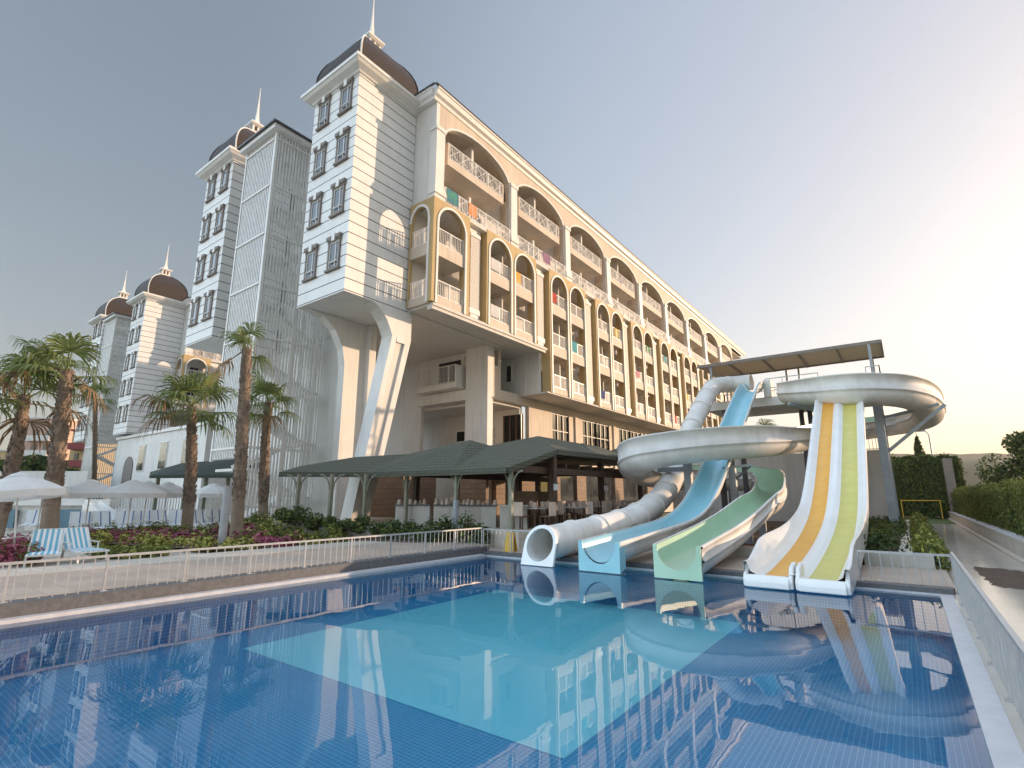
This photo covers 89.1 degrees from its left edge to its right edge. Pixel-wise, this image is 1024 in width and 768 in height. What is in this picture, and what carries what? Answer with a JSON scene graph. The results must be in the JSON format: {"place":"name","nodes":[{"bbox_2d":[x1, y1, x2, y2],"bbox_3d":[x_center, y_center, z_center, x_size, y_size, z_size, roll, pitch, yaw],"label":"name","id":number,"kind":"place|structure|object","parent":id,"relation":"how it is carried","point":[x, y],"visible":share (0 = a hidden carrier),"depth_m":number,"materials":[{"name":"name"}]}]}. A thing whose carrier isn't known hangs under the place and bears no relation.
{"place":"outdoors","nodes":[
{"label":"outdoors","id":0,"kind":"place"},
{"bbox_2d":[6,499,119,529],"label":"childrens pool","id":1,"kind":"structure","parent":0,"point":[68,507],"depth_m":27.83,"materials":[{"name":"white paint"}]},
{"bbox_2d":[0,541,388,576],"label":"pale path","id":2,"kind":"structure","parent":0,"point":[39,570],"depth_m":13.65,"materials":[{"name":"stone"}]},
{"bbox_2d":[62,519,419,548],"bbox_3d":[-12.702,5.865,20.812,19.526,0.753,7.544,-1,-12,6],"label":"flower bed","id":3,"kind":"object","parent":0,"point":[334,541],"visible":0.12,"depth_m":19.17,"materials":[{"name":"plant"}]},
{"bbox_2d":[0,521,302,565],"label":"bedding plants","id":4,"kind":"object","parent":3,"relation":"on","point":[9,555],"visible":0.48,"depth_m":17.87,"materials":[{"name":"purple plant"}]},
{"bbox_2d":[0,511,350,566],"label":"bedding plants","id":5,"kind":"object","parent":3,"relation":"on","point":[252,519],"visible":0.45,"depth_m":19.37,"materials":[{"name":"green plant"}]},
{"bbox_2d":[66,512,347,558],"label":"bedding plants","id":6,"kind":"object","parent":3,"relation":"on","point":[161,540],"visible":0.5,"depth_m":18.23,"materials":[{"name":"green plant"}]},
{"bbox_2d":[284,504,312,525],"bbox_3d":[-8.398,5.224,20.599,1.003,0.904,0.831,-3,-12,12],"label":"shrub","id":7,"kind":"object","parent":3,"relation":"on","point":[298,517],"visible":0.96,"depth_m":20.46,"materials":[{"name":"green plant"}]},
{"bbox_2d":[303,512,323,530],"bbox_3d":[-7.746,5.418,20.476,0.802,0.750,0.850,-9,-15,36],"label":"shrub","id":8,"kind":"object","parent":3,"relation":"on","point":[314,521],"visible":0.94,"depth_m":20.27,"materials":[{"name":"green plant"}]},
{"bbox_2d":[350,514,370,534],"bbox_3d":[-5.787,5.370,19.889,0.756,0.796,1.089,3,-13,-14],"label":"shrub","id":9,"kind":"object","parent":3,"relation":"on","point":[362,525],"visible":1,"depth_m":19.74,"materials":[{"name":"green plant"}]},
{"bbox_2d":[0,514,495,569],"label":"terrace ground","id":10,"kind":"structure","parent":0,"point":[66,554],"depth_m":15.83,"materials":[{"name":"stone"}]},
{"bbox_2d":[17,510,41,532],"bbox_3d":[-24.763,7.058,26.854,0.790,1.078,1.845,8,-14,-32],"label":"sun lounger","id":11,"kind":"object","parent":10,"relation":"on","point":[31,517],"visible":0.53,"depth_m":27.21,"materials":[{"name":"white fabric"}]},
{"bbox_2d":[0,472,65,561],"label":"sun umbrella","id":12,"kind":"object","parent":10,"relation":"on","point":[18,486],"visible":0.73,"depth_m":14.58,"materials":[{"name":"white fabric"}]},
{"bbox_2d":[23,528,65,567],"bbox_3d":[-12.485,4.362,13.918,0.695,0.880,1.617,10,-16,-38],"label":"sun lounger","id":13,"kind":"object","parent":10,"relation":"on","point":[49,541],"visible":0.82,"depth_m":14.27,"materials":[{"name":"blue fabric"}]},
{"bbox_2d":[0,348,96,536],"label":"palm tree","id":14,"kind":"object","parent":10,"relation":"on","point":[18,428],"visible":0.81,"depth_m":20.33,"materials":[{"name":"green plant"}]},
{"bbox_2d":[0,332,118,528],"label":"palm tree","id":15,"kind":"object","parent":10,"relation":"on","point":[66,376],"visible":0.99,"depth_m":19.50,"materials":[{"name":"green plant"}]},
{"bbox_2d":[68,511,91,530],"bbox_3d":[-19.505,6.336,23.504,0.790,1.078,1.845,10,-16,-40],"label":"sun lounger","id":16,"kind":"object","parent":10,"relation":"on","point":[78,517],"visible":0.5,"depth_m":23.98,"materials":[{"name":"white fabric"}]},
{"bbox_2d":[61,527,109,563],"bbox_3d":[-12.078,4.520,14.654,1.617,0.880,0.695,-7,-14,30],"label":"sun lounger","id":17,"kind":"object","parent":10,"relation":"on","point":[77,540],"visible":0.88,"depth_m":14.84,"materials":[{"name":"blue fabric"}]},
{"bbox_2d":[68,479,110,526],"bbox_3d":[-17.626,5.208,21.587,2.338,2.468,2.338,6,-14,-27],"label":"sun umbrella","id":18,"kind":"object","parent":10,"relation":"on","point":[91,488],"visible":0.59,"depth_m":21.08,"materials":[{"name":"white fabric"}]},
{"bbox_2d":[82,500,115,520],"bbox_3d":[-20.600,6.608,25.958,2.525,1.612,1.014,-5,-13,24],"label":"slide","id":19,"kind":"object","parent":10,"relation":"on","point":[101,505],"visible":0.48,"depth_m":26.17,"materials":[{"name":"plastic"}]},
{"bbox_2d":[91,511,118,529],"bbox_3d":[-18.948,6.474,24.147,1.845,1.078,0.790,-10,-16,40],"label":"sun lounger","id":20,"kind":"object","parent":10,"relation":"on","point":[102,519],"visible":0.66,"depth_m":24.54,"materials":[{"name":"white fabric"}]},
{"bbox_2d":[112,511,135,528],"bbox_3d":[-18.478,6.598,24.719,0.790,1.078,1.845,8,-14,-33],"label":"sun lounger","id":21,"kind":"object","parent":10,"relation":"on","point":[121,516],"visible":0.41,"depth_m":25.21,"materials":[{"name":"white fabric"}]},
{"bbox_2d":[100,480,166,530],"bbox_3d":[-16.162,5.292,21.978,2.338,2.468,2.338,-10,-16,40],"label":"sun umbrella","id":22,"kind":"object","parent":10,"relation":"on","point":[130,489],"visible":0.8,"depth_m":21.53,"materials":[{"name":"white fabric"}]},
{"bbox_2d":[132,510,152,528],"bbox_3d":[-18.055,6.750,25.424,0.790,1.078,1.845,11,-16,-40],"label":"sun lounger","id":23,"kind":"object","parent":10,"relation":"on","point":[139,515],"visible":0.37,"depth_m":25.91,"materials":[{"name":"white fabric"}]},
{"bbox_2d":[69,497,230,519],"bbox_3d":[-24.297,8.470,35.001,11.305,1.780,0.070,0,-12,0],"label":"terrace railing","id":24,"kind":"object","parent":10,"relation":"on","point":[118,509],"visible":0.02,"depth_m":35.05,"materials":[{"name":"white metal"}]},
{"bbox_2d":[157,481,183,524],"bbox_3d":[-16.561,5.903,24.813,2.088,2.468,2.088,0,-12,-2],"label":"sun umbrella","id":25,"kind":"object","parent":10,"relation":"on","point":[176,490],"visible":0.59,"depth_m":24.64,"materials":[{"name":"white fabric"}]},
{"bbox_2d":[110,421,233,514],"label":"building","id":26,"kind":"structure","parent":10,"relation":"on","point":[140,460],"depth_m":55.73,"materials":[{"name":"white paint"}]},
{"bbox_2d":[157,441,168,469],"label":"window","id":27,"kind":"structure","parent":26,"relation":"in","point":[164,445],"depth_m":54.77,"materials":[{"name":"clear glass"}]},
{"bbox_2d":[128,370,238,529],"bbox_3d":[-15.394,3.062,24.603,4.994,7.953,4.834,-9,-15,36],"label":"palm tree","id":28,"kind":"object","parent":10,"relation":"on","point":[196,385],"visible":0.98,"depth_m":24.27,"materials":[{"name":"green plant"}]},
{"bbox_2d":[149,459,250,511],"bbox_3d":[-22.809,7.925,38.917,7.390,4.494,15.467,8,-15,-34],"label":"pergola","id":29,"kind":"object","parent":10,"relation":"on","point":[206,470],"visible":0.46,"depth_m":34.66,"materials":[{"name":"green"}]},
{"bbox_2d":[195,483,231,527],"bbox_3d":[-16.330,6.640,28.235,2.192,2.468,2.192,5,-13,-22],"label":"sun umbrella","id":30,"kind":"object","parent":10,"relation":"on","point":[213,490],"visible":0.67,"depth_m":27.68,"materials":[{"name":"white fabric"}]},
{"bbox_2d":[217,486,232,550],"bbox_3d":[-9.702,4.513,17.557,0.300,2.110,0.300,-9,-15,36],"label":"grey post","id":31,"kind":"object","parent":10,"relation":"on","point":[225,512],"visible":0.88,"depth_m":17.49,"materials":[{"name":"metal"}]},
{"bbox_2d":[207,321,274,540],"bbox_3d":[-10.440,1.669,19.489,1.947,8.461,2.430,0,-12,1],"label":"palm tree","id":32,"kind":"object","parent":10,"relation":"on","point":[240,471],"visible":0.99,"depth_m":19.42,"materials":[{"name":"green plant"}]},
{"bbox_2d":[209,118,325,521],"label":"stair tower","id":33,"kind":"structure","parent":10,"relation":"on","point":[271,150],"depth_m":32.52,"materials":[{"name":"white paint"}]},
{"bbox_2d":[233,368,302,518],"bbox_3d":[-12.977,3.405,27.260,3.442,8.389,4.144,3,-12,-13],"label":"palm tree","id":34,"kind":"object","parent":10,"relation":"on","point":[266,389],"visible":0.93,"depth_m":26.97,"materials":[{"name":"green plant"}]},
{"bbox_2d":[273,519,424,541],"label":"terrace kerb","id":35,"kind":"structure","parent":10,"relation":"on","point":[364,533],"depth_m":20.30,"materials":[{"name":"concrete"}]},
{"bbox_2d":[185,1,745,520],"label":"hotel building","id":36,"kind":"structure","parent":10,"relation":"on","point":[403,285],"depth_m":36.33,"materials":[{"name":"white paint"}]},
{"bbox_2d":[187,296,200,326],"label":"window","id":37,"kind":"structure","parent":36,"relation":"in","point":[195,302],"depth_m":37.31,"materials":[{"name":"grey glass"}]},
{"bbox_2d":[193,254,206,284],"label":"window","id":38,"kind":"structure","parent":36,"relation":"in","point":[201,260],"depth_m":37.98,"materials":[{"name":"grey glass"}]},
{"bbox_2d":[199,213,211,242],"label":"window","id":39,"kind":"structure","parent":36,"relation":"in","point":[206,220],"depth_m":38.70,"materials":[{"name":"grey glass"}]},
{"bbox_2d":[201,290,214,321],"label":"window","id":40,"kind":"structure","parent":36,"relation":"in","point":[209,295],"depth_m":36.09,"materials":[{"name":"grey glass"}]},
{"bbox_2d":[206,246,219,277],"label":"window","id":41,"kind":"structure","parent":36,"relation":"in","point":[214,252],"depth_m":36.77,"materials":[{"name":"grey glass"}]},
{"bbox_2d":[212,203,225,234],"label":"window","id":42,"kind":"structure","parent":36,"relation":"in","point":[219,211],"depth_m":37.47,"materials":[{"name":"grey glass"}]},
{"bbox_2d":[217,163,230,194],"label":"window","id":43,"kind":"structure","parent":36,"relation":"in","point":[225,170],"depth_m":38.16,"materials":[{"name":"glass"}]},
{"bbox_2d":[301,243,318,282],"bbox_3d":[-11.455,-6.897,29.530,1.240,2.140,0.200,-9,-15,36],"label":"window","id":44,"kind":"structure","parent":36,"relation":"in","point":[311,252],"depth_m":29.53,"materials":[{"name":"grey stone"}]},
{"bbox_2d":[306,191,323,230],"bbox_3d":[-11.455,-10.103,30.221,1.240,2.140,0.200,-9,-15,36],"label":"window","id":45,"kind":"structure","parent":36,"relation":"in","point":[315,201],"depth_m":30.22,"materials":[{"name":"glass"}]},
{"bbox_2d":[311,141,327,179],"bbox_3d":[-11.455,-13.320,30.914,1.240,2.140,0.200,-9,-15,36],"label":"window","id":46,"kind":"structure","parent":36,"relation":"in","point":[319,151],"depth_m":30.91,"materials":[{"name":"glass"}]},
{"bbox_2d":[315,93,331,131],"bbox_3d":[-11.455,-16.526,31.604,1.240,2.140,0.200,-9,-15,36],"label":"window","id":47,"kind":"structure","parent":36,"relation":"in","point":[323,104],"depth_m":31.60,"materials":[{"name":"glass"}]},
{"bbox_2d":[324,232,342,273],"bbox_3d":[-9.709,-7.171,28.257,1.240,2.140,0.200,-9,-15,36],"label":"window","id":48,"kind":"structure","parent":36,"relation":"in","point":[334,241],"depth_m":28.25,"materials":[{"name":"glass"}]},
{"bbox_2d":[328,177,346,218],"bbox_3d":[-9.709,-10.378,28.947,1.240,2.140,0.200,-9,-15,36],"label":"window","id":49,"kind":"structure","parent":36,"relation":"in","point":[338,188],"depth_m":28.95,"materials":[{"name":"glass"}]},
{"bbox_2d":[333,125,350,166],"bbox_3d":[-9.709,-13.594,29.640,1.240,2.140,0.200,-9,-15,36],"label":"window","id":50,"kind":"structure","parent":36,"relation":"in","point":[342,137],"depth_m":29.63,"materials":[{"name":"glass"}]},
{"bbox_2d":[337,76,353,116],"bbox_3d":[-9.709,-16.800,30.331,1.240,2.140,0.200,-9,-15,36],"label":"window","id":51,"kind":"structure","parent":36,"relation":"in","point":[346,88],"depth_m":30.32,"materials":[{"name":"glass"}]},
{"bbox_2d":[436,357,464,382],"bbox_3d":[-4.755,-0.780,39.742,2.900,2.140,0.079,-9,-15,36],"label":"door","id":52,"kind":"structure","parent":36,"relation":"in","point":[460,361],"depth_m":39.85,"materials":[{"name":"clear glass"}]},
{"bbox_2d":[503,414,523,442],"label":"window","id":53,"kind":"structure","parent":36,"relation":"in","point":[513,427],"depth_m":39.84,"materials":[{"name":"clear glass"}]},
{"bbox_2d":[552,413,568,440],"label":"window","id":54,"kind":"structure","parent":36,"relation":"in","point":[560,425],"depth_m":43.86,"materials":[{"name":"metal"}]},
{"bbox_2d":[560,476,574,514],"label":"door","id":55,"kind":"structure","parent":36,"relation":"in","point":[566,482],"depth_m":43.02,"materials":[{"name":"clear glass"}]},
{"bbox_2d":[583,420,609,466],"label":"window","id":56,"kind":"structure","parent":36,"relation":"in","point":[594,434],"depth_m":48.77,"materials":[{"name":"glass"}]},
{"bbox_2d":[586,476,612,514],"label":"door","id":57,"kind":"structure","parent":36,"relation":"in","point":[591,482],"depth_m":46.87,"materials":[{"name":"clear glass"}]},
{"bbox_2d":[623,479,644,500],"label":"door","id":58,"kind":"structure","parent":36,"relation":"in","point":[630,489],"depth_m":52.78,"materials":[{"name":"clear glass"}]},
{"bbox_2d":[0,541,955,600],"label":"pool deck","id":59,"kind":"structure","parent":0,"point":[727,563],"depth_m":11.99,"materials":[{"name":"tile"}]},
{"bbox_2d":[421,517,442,541],"bbox_3d":[-2.884,5.393,18.982,0.891,1.025,0.798,-9,-15,36],"label":"shrub","id":60,"kind":"object","parent":59,"relation":"on","point":[432,525],"visible":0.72,"depth_m":18.93,"materials":[{"name":"green plant"}]},
{"bbox_2d":[436,514,454,541],"bbox_3d":[-2.454,5.414,19.215,0.821,1.177,0.909,-9,-15,36],"label":"shrub","id":61,"kind":"object","parent":59,"relation":"on","point":[446,525],"visible":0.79,"depth_m":19.14,"materials":[{"name":"green plant"}]},
{"bbox_2d":[453,509,475,542],"bbox_3d":[-1.660,5.208,18.808,0.716,1.312,0.969,-9,-15,36],"label":"shrub","id":62,"kind":"object","parent":59,"relation":"on","point":[464,524],"visible":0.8,"depth_m":18.64,"materials":[{"name":"green plant"}]},
{"bbox_2d":[0,546,953,618],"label":"pool step","id":63,"kind":"object","parent":59,"relation":"on","point":[33,605],"visible":0.48,"depth_m":10.57,"materials":[{"name":"stone"}]},
{"bbox_2d":[0,527,482,603],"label":"pool railing","id":64,"kind":"object","parent":63,"relation":"on","point":[9,564],"visible":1,"depth_m":10.75,"materials":[{"name":"metal"}]},
{"bbox_2d":[483,528,529,553],"bbox_3d":[-0.025,5.039,16.676,2.410,0.710,0.100,-9,-15,36],"label":"pool railing","id":65,"kind":"object","parent":63,"relation":"on","point":[504,530],"visible":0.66,"depth_m":16.83,"materials":[{"name":"metal"}]},
{"bbox_2d":[0,554,1023,767],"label":"pool coping","id":66,"kind":"object","parent":63,"relation":"on","point":[1002,746],"visible":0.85,"depth_m":8.37,"materials":[{"name":"white stone"}]},
{"bbox_2d":[856,550,955,587],"bbox_3d":[8.102,3.801,10.738,1.670,0.630,0.100,-9,-15,36],"label":"pool railing","id":67,"kind":"object","parent":63,"relation":"on","point":[910,553],"visible":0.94,"depth_m":10.76,"materials":[{"name":"metal"}]},
{"bbox_2d":[0,571,990,767],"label":"pool floor","id":68,"kind":"structure","parent":0,"point":[779,678],"depth_m":7.27,"materials":[{"name":"blue tile"}]},
{"bbox_2d":[243,590,741,758],"bbox_3d":[0.062,4.990,10.340,6.750,0.018,7.440,-9,-15,36],"label":"swimming pool","id":69,"kind":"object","parent":68,"relation":"attached to","point":[560,678],"visible":1,"depth_m":8.81,"materials":[{"name":"blue liquid"}]},
{"bbox_2d":[337,514,661,548],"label":"terrace","id":70,"kind":"structure","parent":0,"point":[494,539],"depth_m":18.86,"materials":[{"name":"stone"}]},
{"bbox_2d":[394,504,432,525],"bbox_3d":[-4.069,5.427,21.540,1.498,0.860,0.720,0,-12,0],"label":"bar counter","id":71,"kind":"object","parent":70,"relation":"on","point":[419,514],"visible":0.59,"depth_m":21.26,"materials":[{"name":"stone"}]},
{"bbox_2d":[432,504,465,526],"bbox_3d":[-2.433,5.364,21.247,1.560,0.860,0.720,0,-12,0],"label":"bar counter","id":72,"kind":"object","parent":70,"relation":"on","point":[440,510],"visible":0.48,"depth_m":20.97,"materials":[{"name":"stone"}]},
{"bbox_2d":[279,436,643,541],"bbox_3d":[0.848,5.689,28.726,12.401,4.535,24.055,-9,-15,36],"label":"pergola","id":73,"kind":"object","parent":70,"relation":"on","point":[537,460],"visible":0.9,"depth_m":21.38,"materials":[{"name":"green"}]},
{"bbox_2d":[462,505,497,527],"bbox_3d":[-1.255,5.216,20.563,1.355,0.860,0.720,0,-12,0],"label":"bar counter","id":74,"kind":"object","parent":70,"relation":"on","point":[486,514],"visible":0.79,"depth_m":20.27,"materials":[{"name":"stone"}]},
{"bbox_2d":[499,505,527,528],"bbox_3d":[0.057,5.090,19.976,1.129,0.860,0.720,0,-12,0],"label":"bar counter","id":75,"kind":"object","parent":70,"relation":"on","point":[503,516],"visible":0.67,"depth_m":19.66,"materials":[{"name":"concrete"}]},
{"bbox_2d":[514,491,536,525],"bbox_3d":[0.341,5.227,21.894,1.400,1.400,0.510,-9,-15,36],"label":"wooden bench","id":76,"kind":"object","parent":70,"relation":"on","point":[525,497],"visible":0.32,"depth_m":21.96,"materials":[{"name":"wood"}]},
{"bbox_2d":[0,0,1023,453],"label":"sky","id":77,"kind":"structure","parent":0,"point":[804,174],"materials":[{"name":"blue"}]},
{"bbox_2d":[364,556,705,575],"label":"pool water","id":78,"kind":"structure","parent":0,"point":[485,563],"depth_m":14.13,"materials":[{"name":"liquid"}]},
{"bbox_2d":[660,512,939,569],"bbox_3d":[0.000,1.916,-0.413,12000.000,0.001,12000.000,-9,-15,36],"label":"ground","id":79,"kind":"structure","parent":0,"point":[664,514],"depth_m":53.47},
{"bbox_2d":[1,454,67,470],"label":"tree","id":80,"kind":"object","parent":79,"relation":"on","point":[37,463],"visible":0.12,"depth_m":59.25,"materials":[{"name":"green plant"}]},
{"bbox_2d":[0,471,91,498],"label":"garden wall","id":81,"kind":"structure","parent":79,"relation":"on","point":[71,478],"depth_m":49.03,"materials":[{"name":"white paint"}]},
{"bbox_2d":[23,417,76,460],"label":"apartment building","id":82,"kind":"structure","parent":79,"relation":"on","point":[29,444],"depth_m":109.86,"materials":[{"name":"white paint"}]},
{"bbox_2d":[66,429,116,498],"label":"apartment building","id":83,"kind":"structure","parent":79,"relation":"on","point":[76,449],"depth_m":94.42,"materials":[{"name":"paint"}]},
{"bbox_2d":[71,382,118,498],"bbox_3d":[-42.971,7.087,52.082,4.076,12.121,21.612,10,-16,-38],"label":"palm tree","id":84,"kind":"object","parent":79,"relation":"on","point":[96,387],"visible":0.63,"depth_m":48.29,"materials":[{"name":"green plant"}]},
{"bbox_2d":[81,312,131,498],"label":"stair tower","id":85,"kind":"structure","parent":79,"relation":"on","point":[112,321],"depth_m":66.61,"materials":[{"name":"paint"}]},
{"bbox_2d":[74,247,221,484],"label":"hotel building","id":86,"kind":"structure","parent":79,"relation":"on","point":[156,307],"depth_m":65.55,"materials":[{"name":"white paint"}]},
{"bbox_2d":[907,512,951,570],"bbox_3d":[18.596,6.527,23.589,1.092,1.088,27.038,-9,-15,36],"label":"shrub","id":87,"kind":"object","parent":79,"relation":"on","point":[924,539],"visible":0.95,"depth_m":15.06,"materials":[{"name":"green plant"}]},
{"bbox_2d":[941,458,956,511],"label":"gate post","id":88,"kind":"object","parent":79,"relation":"on","point":[949,475],"visible":0.64,"depth_m":42.08,"materials":[{"name":"grey stone"}]},
{"bbox_2d":[949,472,1023,536],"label":"hedge","id":89,"kind":"object","parent":79,"relation":"on","point":[1000,505],"visible":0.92,"depth_m":21.48,"materials":[{"name":"green plant"}]},
{"bbox_2d":[975,430,1023,484],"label":"tree","id":90,"kind":"object","parent":79,"relation":"on","point":[1016,444],"visible":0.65,"depth_m":31.50,"materials":[{"name":"green plant"}]},
{"bbox_2d":[741,521,900,564],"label":"bed soil","id":91,"kind":"structure","parent":0,"point":[769,525],"depth_m":21.55,"materials":[{"name":"soil"}]},
{"bbox_2d":[521,374,753,566],"bbox_3d":[7.465,2.284,23.169,2.356,9.050,20.990,-9,-15,36],"label":"tube slide","id":92,"kind":"object","parent":91,"relation":"on","point":[546,545],"visible":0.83,"depth_m":19.27,"materials":[{"name":"grey paint"}]},
{"bbox_2d":[578,381,763,573],"bbox_3d":[8.270,2.355,21.944,1.160,8.387,20.312,-9,-15,36],"label":"blue slide","id":93,"kind":"object","parent":91,"relation":"on","point":[610,552],"visible":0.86,"depth_m":18.52,"materials":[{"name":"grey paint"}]},
{"bbox_2d":[722,463,752,501],"bbox_3d":[9.645,4.908,21.956,1.229,3.050,0.292,-7,-14,28],"label":"slide support","id":94,"kind":"object","parent":91,"relation":"on","point":[733,478],"visible":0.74,"depth_m":22.11,"materials":[{"name":"grey paint"}]},
{"bbox_2d":[631,515,909,551],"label":"shrubs","id":95,"kind":"object","parent":91,"relation":"on","point":[880,530],"visible":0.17,"depth_m":16.49,"materials":[{"name":"green plant"}]},
{"bbox_2d":[617,373,945,582],"bbox_3d":[12.082,3.191,24.714,28.252,8.106,10.519,9,-15,-36],"label":"spiral slide","id":96,"kind":"object","parent":91,"relation":"on","point":[696,552],"visible":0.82,"depth_m":21.90,"materials":[{"name":"grey paint"}]},
{"bbox_2d":[674,426,888,520],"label":"boundary wall","id":97,"kind":"structure","parent":91,"relation":"on","point":[791,466],"depth_m":32.74,"materials":[{"name":"white concrete"}]},
{"bbox_2d":[742,400,868,595],"bbox_3d":[11.707,2.041,19.197,1.960,7.854,20.052,-9,-15,36],"label":"twin lane slide","id":98,"kind":"object","parent":91,"relation":"on","point":[814,543],"visible":0.94,"depth_m":16.21,"materials":[{"name":"grey paint"}]},
{"bbox_2d":[697,339,946,529],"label":"slide tower","id":99,"kind":"structure","parent":91,"relation":"on","point":[770,403],"depth_m":30.31,"materials":[{"name":"metal"}]},
{"bbox_2d":[864,552,935,568],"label":"planter wall","id":100,"kind":"structure","parent":91,"relation":"on","point":[909,560],"depth_m":13.21,"materials":[{"name":"concrete"}]},
{"bbox_2d":[900,516,954,523],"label":"lawn","id":101,"kind":"structure","parent":0,"point":[937,520],"depth_m":40.17,"materials":[{"name":"plant"}]},
{"bbox_2d":[891,453,966,518],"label":"hedge","id":102,"kind":"object","parent":101,"relation":"on","point":[921,477],"visible":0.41,"depth_m":44.15,"materials":[{"name":"green plant"}]},
{"bbox_2d":[890,453,1020,486],"bbox_3d":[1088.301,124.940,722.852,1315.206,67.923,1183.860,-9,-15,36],"label":"hill","id":103,"kind":"structure","parent":0,"point":[970,461],"depth_m":664.58,"materials":[{"name":"plant"}]},
{"bbox_2d":[931,524,1023,752],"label":"stone walk","id":104,"kind":"structure","parent":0,"point":[970,551],"depth_m":10.53,"materials":[{"name":"stone"}]},
{"bbox_2d":[947,517,1023,564],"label":"walk kerb","id":105,"kind":"structure","parent":104,"relation":"on","point":[1016,557],"depth_m":19.52,"materials":[{"name":"stone"}]},
{"bbox_2d":[948,511,1023,557],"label":"garden wall","id":106,"kind":"structure","parent":104,"relation":"on","point":[1013,542],"depth_m":20.06,"materials":[{"name":"concrete"}]},
{"bbox_2d":[950,552,1023,723],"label":"pool railing","id":107,"kind":"object","parent":104,"relation":"on","point":[1001,640],"visible":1,"depth_m":5.32,"materials":[{"name":"metal"}]},
{"bbox_2d":[974,566,1023,588],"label":"soil patch","id":108,"kind":"object","parent":104,"relation":"on","point":[1005,578],"visible":1,"depth_m":12.33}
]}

